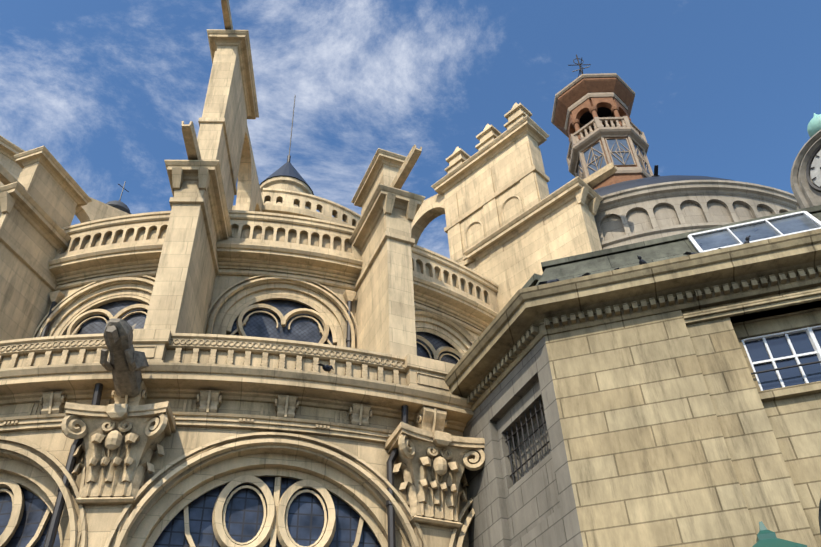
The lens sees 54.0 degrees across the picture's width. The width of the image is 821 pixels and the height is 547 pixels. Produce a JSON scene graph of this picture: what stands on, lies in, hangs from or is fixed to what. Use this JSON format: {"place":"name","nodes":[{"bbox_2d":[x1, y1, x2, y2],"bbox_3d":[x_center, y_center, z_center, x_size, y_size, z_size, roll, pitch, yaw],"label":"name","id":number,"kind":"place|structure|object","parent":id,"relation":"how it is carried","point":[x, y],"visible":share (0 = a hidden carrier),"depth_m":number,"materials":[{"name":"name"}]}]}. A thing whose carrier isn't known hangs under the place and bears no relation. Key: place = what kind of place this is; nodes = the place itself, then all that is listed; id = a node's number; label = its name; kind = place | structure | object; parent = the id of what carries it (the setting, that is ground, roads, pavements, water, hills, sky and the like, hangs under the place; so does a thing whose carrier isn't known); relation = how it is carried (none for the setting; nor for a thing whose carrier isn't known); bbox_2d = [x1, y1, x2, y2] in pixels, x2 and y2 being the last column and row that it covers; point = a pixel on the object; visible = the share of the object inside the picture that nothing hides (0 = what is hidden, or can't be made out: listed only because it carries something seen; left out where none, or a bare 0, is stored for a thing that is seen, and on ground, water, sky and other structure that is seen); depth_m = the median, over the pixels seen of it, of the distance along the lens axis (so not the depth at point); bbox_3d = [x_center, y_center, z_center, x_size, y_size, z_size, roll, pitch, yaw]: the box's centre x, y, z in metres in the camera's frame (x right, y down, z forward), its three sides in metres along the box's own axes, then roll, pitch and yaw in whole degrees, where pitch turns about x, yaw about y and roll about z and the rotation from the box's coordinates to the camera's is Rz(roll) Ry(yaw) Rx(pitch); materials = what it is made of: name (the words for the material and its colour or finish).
{"place":"outdoors","nodes":[
{"label":"outdoors","id":0,"kind":"place"},
{"bbox_2d":[232,205,347,224],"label":"choir wall","id":1,"kind":"structure","parent":0,"point":[286,210],"depth_m":34.86,"materials":[{"name":"beige stone"}]},
{"bbox_2d":[106,200,130,213],"bbox_3d":[-13.617,-2.609,37.087,1.440,2.150,1.440,-2,-42,-1],"label":"roof cupola","id":2,"kind":"object","parent":1,"relation":"on","point":[120,205],"visible":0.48,"depth_m":36.84,"materials":[{"name":"grey metal"}]},
{"bbox_2d":[118,181,128,199],"bbox_3d":[-13.680,-3.894,38.237,0.372,1.400,0.552,-2,-42,-1],"label":"cross","id":3,"kind":"object","parent":2,"relation":"on","point":[122,189],"visible":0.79,"depth_m":38.31,"materials":[{"name":"grey metal"}]},
{"bbox_2d":[260,176,312,208],"bbox_3d":[-6.311,-1.946,39.390,2.880,5.300,2.880,-2,-42,-1],"label":"turret drum","id":4,"kind":"object","parent":1,"relation":"on","point":[287,183],"visible":0.25,"depth_m":40.00,"materials":[{"name":"stone"}]},
{"bbox_2d":[260,161,313,194],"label":"conical roof","id":5,"kind":"structure","parent":4,"relation":"on","point":[287,169],"depth_m":40.78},
{"bbox_2d":[287,95,295,161],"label":"lightning rod","id":6,"kind":"object","parent":5,"relation":"attached to","point":[288,157],"visible":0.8,"depth_m":44.42,"materials":[{"name":"grey metal"}]},
{"bbox_2d":[262,188,360,226],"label":"arcaded parapet","id":7,"kind":"structure","parent":1,"relation":"on","point":[312,203],"depth_m":35.96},
{"bbox_2d":[0,0,820,258],"label":"sky","id":8,"kind":"structure","parent":0,"point":[725,89],"materials":[{"name":"blue"}]},
{"bbox_2d":[573,125,616,127],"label":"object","id":9,"kind":"object","parent":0,"point":[581,126],"visible":0.02,"depth_m":35.58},
{"bbox_2d":[551,73,652,189],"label":"campanile","id":10,"kind":"structure","parent":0,"point":[631,132],"depth_m":34.29,"materials":[{"name":"beige stone"}]},
{"bbox_2d":[568,54,590,76],"bbox_3d":[8.165,-9.487,38.283,1.100,3.200,1.100,-2,-42,-1],"label":"weather vane","id":11,"kind":"object","parent":10,"relation":"on","point":[580,69],"visible":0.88,"depth_m":38.77,"materials":[{"name":"black metal"}]},
{"bbox_2d":[580,107,610,123],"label":"arched openings","id":12,"kind":"structure","parent":10,"relation":"attached to","point":[586,117],"depth_m":36.87,"materials":[{"name":"black"}]},
{"bbox_2d":[577,139,649,177],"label":"lattice windows","id":13,"kind":"structure","parent":10,"relation":"attached to","point":[610,142],"depth_m":32.60,"materials":[{"name":"glass"}]},
{"bbox_2d":[535,205,820,285],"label":"roof","id":14,"kind":"structure","parent":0,"point":[625,256],"depth_m":16.83,"materials":[{"name":"grey metal"}]},
{"bbox_2d":[687,211,820,252],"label":"skylight frame","id":15,"kind":"object","parent":14,"relation":"attached to","point":[728,228],"visible":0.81,"depth_m":16.40,"materials":[{"name":"white metal"}]},
{"bbox_2d":[693,214,819,250],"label":"skylight","id":16,"kind":"object","parent":15,"relation":"in","point":[788,225],"visible":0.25,"depth_m":16.15},
{"label":"ground","id":17,"kind":"structure","parent":0,"visible":0},
{"bbox_2d":[40,301,407,546],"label":"drainpipes","id":18,"kind":"object","parent":17,"relation":"on","point":[60,500],"visible":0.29,"depth_m":15.72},
{"bbox_2d":[0,427,468,546],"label":"lower arcade wall","id":19,"kind":"structure","parent":17,"relation":"on","point":[171,494],"depth_m":16.02,"materials":[{"name":"beige stone"}]},
{"bbox_2d":[0,468,387,546],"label":"window tracery","id":20,"kind":"object","parent":19,"relation":"in","point":[274,526],"visible":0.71,"depth_m":15.78,"materials":[{"name":"beige stone"}]},
{"bbox_2d":[0,477,380,546],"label":"window glass","id":21,"kind":"object","parent":20,"relation":"in","point":[244,514],"depth_m":15.81,"materials":[{"name":"blue glass"}]},
{"bbox_2d":[0,362,473,443],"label":"apse chapel entablature","id":22,"kind":"structure","parent":19,"relation":"attached to","point":[246,391],"depth_m":16.54,"materials":[{"name":"beige stone"}]},
{"bbox_2d":[100,318,148,396],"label":"apse gargoyles","id":23,"kind":"object","parent":22,"relation":"attached to","point":[125,363],"visible":0.44,"depth_m":15.61,"materials":[{"name":"grey stone"}]},
{"bbox_2d":[0,333,406,384],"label":"balustrade","id":24,"kind":"object","parent":22,"relation":"on","point":[239,356],"visible":0.21,"depth_m":17.20,"materials":[{"name":"beige stone"}]},
{"bbox_2d":[0,348,399,383],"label":"balusters","id":25,"kind":"object","parent":24,"relation":"attached to","point":[176,359],"visible":0.29,"depth_m":17.02,"materials":[{"name":"beige stone"}]},
{"bbox_2d":[0,338,404,367],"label":"chapel guilloche","id":26,"kind":"object","parent":24,"relation":"attached to","point":[52,345],"visible":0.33,"depth_m":17.18,"materials":[{"name":"beige stone"}]},
{"bbox_2d":[107,329,458,395],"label":"parapet pedestals","id":27,"kind":"object","parent":22,"relation":"on","point":[421,373],"visible":0.23,"depth_m":17.78,"materials":[{"name":"beige stone"}]},
{"bbox_2d":[0,432,474,546],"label":"apse chapel archivolts","id":28,"kind":"object","parent":19,"relation":"attached to","point":[195,460],"visible":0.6,"depth_m":15.77,"materials":[{"name":"beige stone"}]},
{"bbox_2d":[3,381,484,528],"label":"column capitals","id":29,"kind":"object","parent":19,"relation":"attached to","point":[124,437],"visible":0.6,"depth_m":16.06,"materials":[{"name":"beige stone"}]},
{"bbox_2d":[46,269,481,352],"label":"upper arched wall","id":30,"kind":"structure","parent":19,"relation":"on","point":[228,309],"depth_m":23.50,"materials":[{"name":"beige stone"}]},
{"bbox_2d":[49,290,355,303],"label":"apse hopper heads","id":31,"kind":"object","parent":30,"relation":"attached to","point":[58,296],"visible":0.88,"depth_m":23.54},
{"bbox_2d":[33,274,475,348],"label":"apse archivolts","id":32,"kind":"object","parent":30,"relation":"attached to","point":[63,303],"visible":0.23,"depth_m":23.43,"materials":[{"name":"beige stone"}]},
{"bbox_2d":[59,294,464,360],"bbox_3d":[-6.466,5.359,26.706,26.226,2.884,11.640,-2,-42,-1],"label":"window tracery","id":33,"kind":"object","parent":30,"relation":"in","point":[242,310],"visible":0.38,"depth_m":23.23,"materials":[{"name":"beige stone"}]},
{"bbox_2d":[73,300,459,364],"bbox_3d":[-6.446,5.695,26.547,25.923,3.610,11.538,-2,-42,-1],"label":"arched window glass","id":34,"kind":"object","parent":33,"relation":"in","point":[304,329],"depth_m":23.17,"materials":[{"name":"blue glass"}]},
{"bbox_2d":[48,242,497,335],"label":"apse upper cornice","id":35,"kind":"structure","parent":30,"relation":"attached to","point":[474,315],"depth_m":23.88,"materials":[{"name":"beige stone"}]},
{"bbox_2d":[55,219,498,312],"bbox_3d":[-6.442,3.138,29.159,27.161,0.940,13.350,-2,-42,-1],"label":"balustrade","id":36,"kind":"object","parent":35,"relation":"on","point":[258,232],"visible":0.35,"depth_m":24.61,"materials":[{"name":"beige stone"}]},
{"bbox_2d":[53,210,498,313],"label":"balustrade rails","id":37,"kind":"object","parent":36,"relation":"attached to","point":[272,217],"visible":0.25,"depth_m":24.76,"materials":[{"name":"beige stone"}]},
{"bbox_2d":[77,505,456,546],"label":"pilasters","id":38,"kind":"object","parent":19,"relation":"attached to","point":[101,520],"visible":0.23,"depth_m":14.66,"materials":[{"name":"beige stone"}]},
{"bbox_2d":[0,29,602,356],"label":"buttresses","id":39,"kind":"structure","parent":19,"relation":"on","point":[512,224],"depth_m":25.14,"materials":[{"name":"beige stone"}]},
{"bbox_2d":[0,0,616,188],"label":"gutter spouts","id":40,"kind":"object","parent":39,"relation":"attached to","point":[398,181],"visible":0.48,"depth_m":23.67,"materials":[{"name":"beige stone"}]},
{"bbox_2d":[463,336,582,546],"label":"side wall","id":41,"kind":"structure","parent":17,"relation":"on","point":[489,526],"depth_m":15.85,"materials":[{"name":"beige stone"}]},
{"bbox_2d":[496,379,559,544],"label":"recessed wall panel","id":42,"kind":"structure","parent":41,"relation":"in","point":[532,498],"depth_m":15.38,"materials":[{"name":"beige stone"}]},
{"bbox_2d":[505,399,548,484],"bbox_3d":[2.325,3.289,15.757,0.723,1.270,1.507,-2,-42,-1],"label":"window grille","id":43,"kind":"object","parent":42,"relation":"attached to","point":[528,439],"visible":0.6,"depth_m":15.82,"materials":[{"name":"black metal"}]},
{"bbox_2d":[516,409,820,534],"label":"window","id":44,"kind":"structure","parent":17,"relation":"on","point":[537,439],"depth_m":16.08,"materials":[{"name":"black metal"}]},
{"bbox_2d":[545,286,820,546],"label":"house wall","id":45,"kind":"structure","parent":17,"relation":"on","point":[669,438],"depth_m":13.85,"materials":[{"name":"beige stone"}]},
{"bbox_2d":[444,229,820,411],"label":"cornice","id":46,"kind":"structure","parent":45,"relation":"on","point":[523,323],"depth_m":15.49,"materials":[{"name":"beige stone"}]},
{"bbox_2d":[522,273,542,287],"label":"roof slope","id":47,"kind":"structure","parent":46,"relation":"on","point":[533,280],"depth_m":16.94,"materials":[{"name":"grey metal"}]},
{"bbox_2d":[317,236,750,371],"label":"pigeons","id":48,"kind":"object","parent":46,"relation":"on","point":[327,368],"visible":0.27,"depth_m":15.74,"materials":[{"name":"grey"}]},
{"bbox_2d":[790,130,820,209],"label":"clock surround","id":49,"kind":"object","parent":46,"relation":"on","point":[806,195],"visible":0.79,"depth_m":17.32,"materials":[{"name":"grey stone"}]},
{"bbox_2d":[807,113,820,137],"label":"dome finial","id":50,"kind":"object","parent":49,"relation":"on","point":[814,126],"visible":0.79,"depth_m":17.79,"materials":[{"name":"teal metal"}]},
{"bbox_2d":[810,150,820,186],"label":"clock face","id":51,"kind":"object","parent":49,"relation":"attached to","point":[816,170],"visible":1,"depth_m":17.09},
{"bbox_2d":[806,144,820,191],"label":"clock numerals","id":52,"kind":"object","parent":51,"relation":"attached to","point":[810,183],"visible":1,"depth_m":17.19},
{"bbox_2d":[733,310,820,546],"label":"stone wall","id":53,"kind":"structure","parent":45,"relation":"in","point":[795,423],"depth_m":13.67,"materials":[{"name":"beige stone"}]},
{"bbox_2d":[741,325,820,390],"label":"window frame","id":54,"kind":"object","parent":53,"relation":"in","point":[813,340],"visible":0.48,"depth_m":14.70,"materials":[{"name":"white metal"}]},
{"bbox_2d":[745,329,820,390],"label":"window panes","id":55,"kind":"structure","parent":54,"relation":"in","point":[779,346],"depth_m":14.65,"materials":[{"name":"blue glass"}]},
{"bbox_2d":[758,381,820,401],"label":"window sill","id":56,"kind":"structure","parent":53,"relation":"attached to","point":[790,391],"depth_m":14.00,"materials":[{"name":"beige stone"}]},
{"bbox_2d":[752,521,806,546],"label":"street lantern frame","id":57,"kind":"object","parent":45,"relation":"attached to","point":[766,537],"visible":1,"depth_m":11.09,"materials":[{"name":"teal paint"}]},
{"bbox_2d":[751,361,820,374],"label":"window glazing bar","id":58,"kind":"object","parent":45,"relation":"attached to","point":[810,363],"depth_m":14.32,"materials":[{"name":"grey metal"}]},
{"bbox_2d":[594,180,799,249],"bbox_3d":[10.218,10.210,25.929,16.799,22.050,15.674,-2,-42,-1],"label":"dome drum","id":59,"kind":"object","parent":17,"relation":"on","point":[641,213],"visible":0.21,"depth_m":27.29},
{"bbox_2d":[651,165,659,176],"bbox_3d":[9.118,-3.619,29.940,0.380,0.210,0.920,-2,-42,-1],"label":"chimney","id":60,"kind":"object","parent":59,"relation":"on","point":[655,171],"visible":0.54,"depth_m":29.81,"materials":[{"name":"black metal"}]},
{"bbox_2d":[594,175,733,195],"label":"dome roof","id":61,"kind":"structure","parent":59,"relation":"on","point":[613,188],"depth_m":28.91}
]}

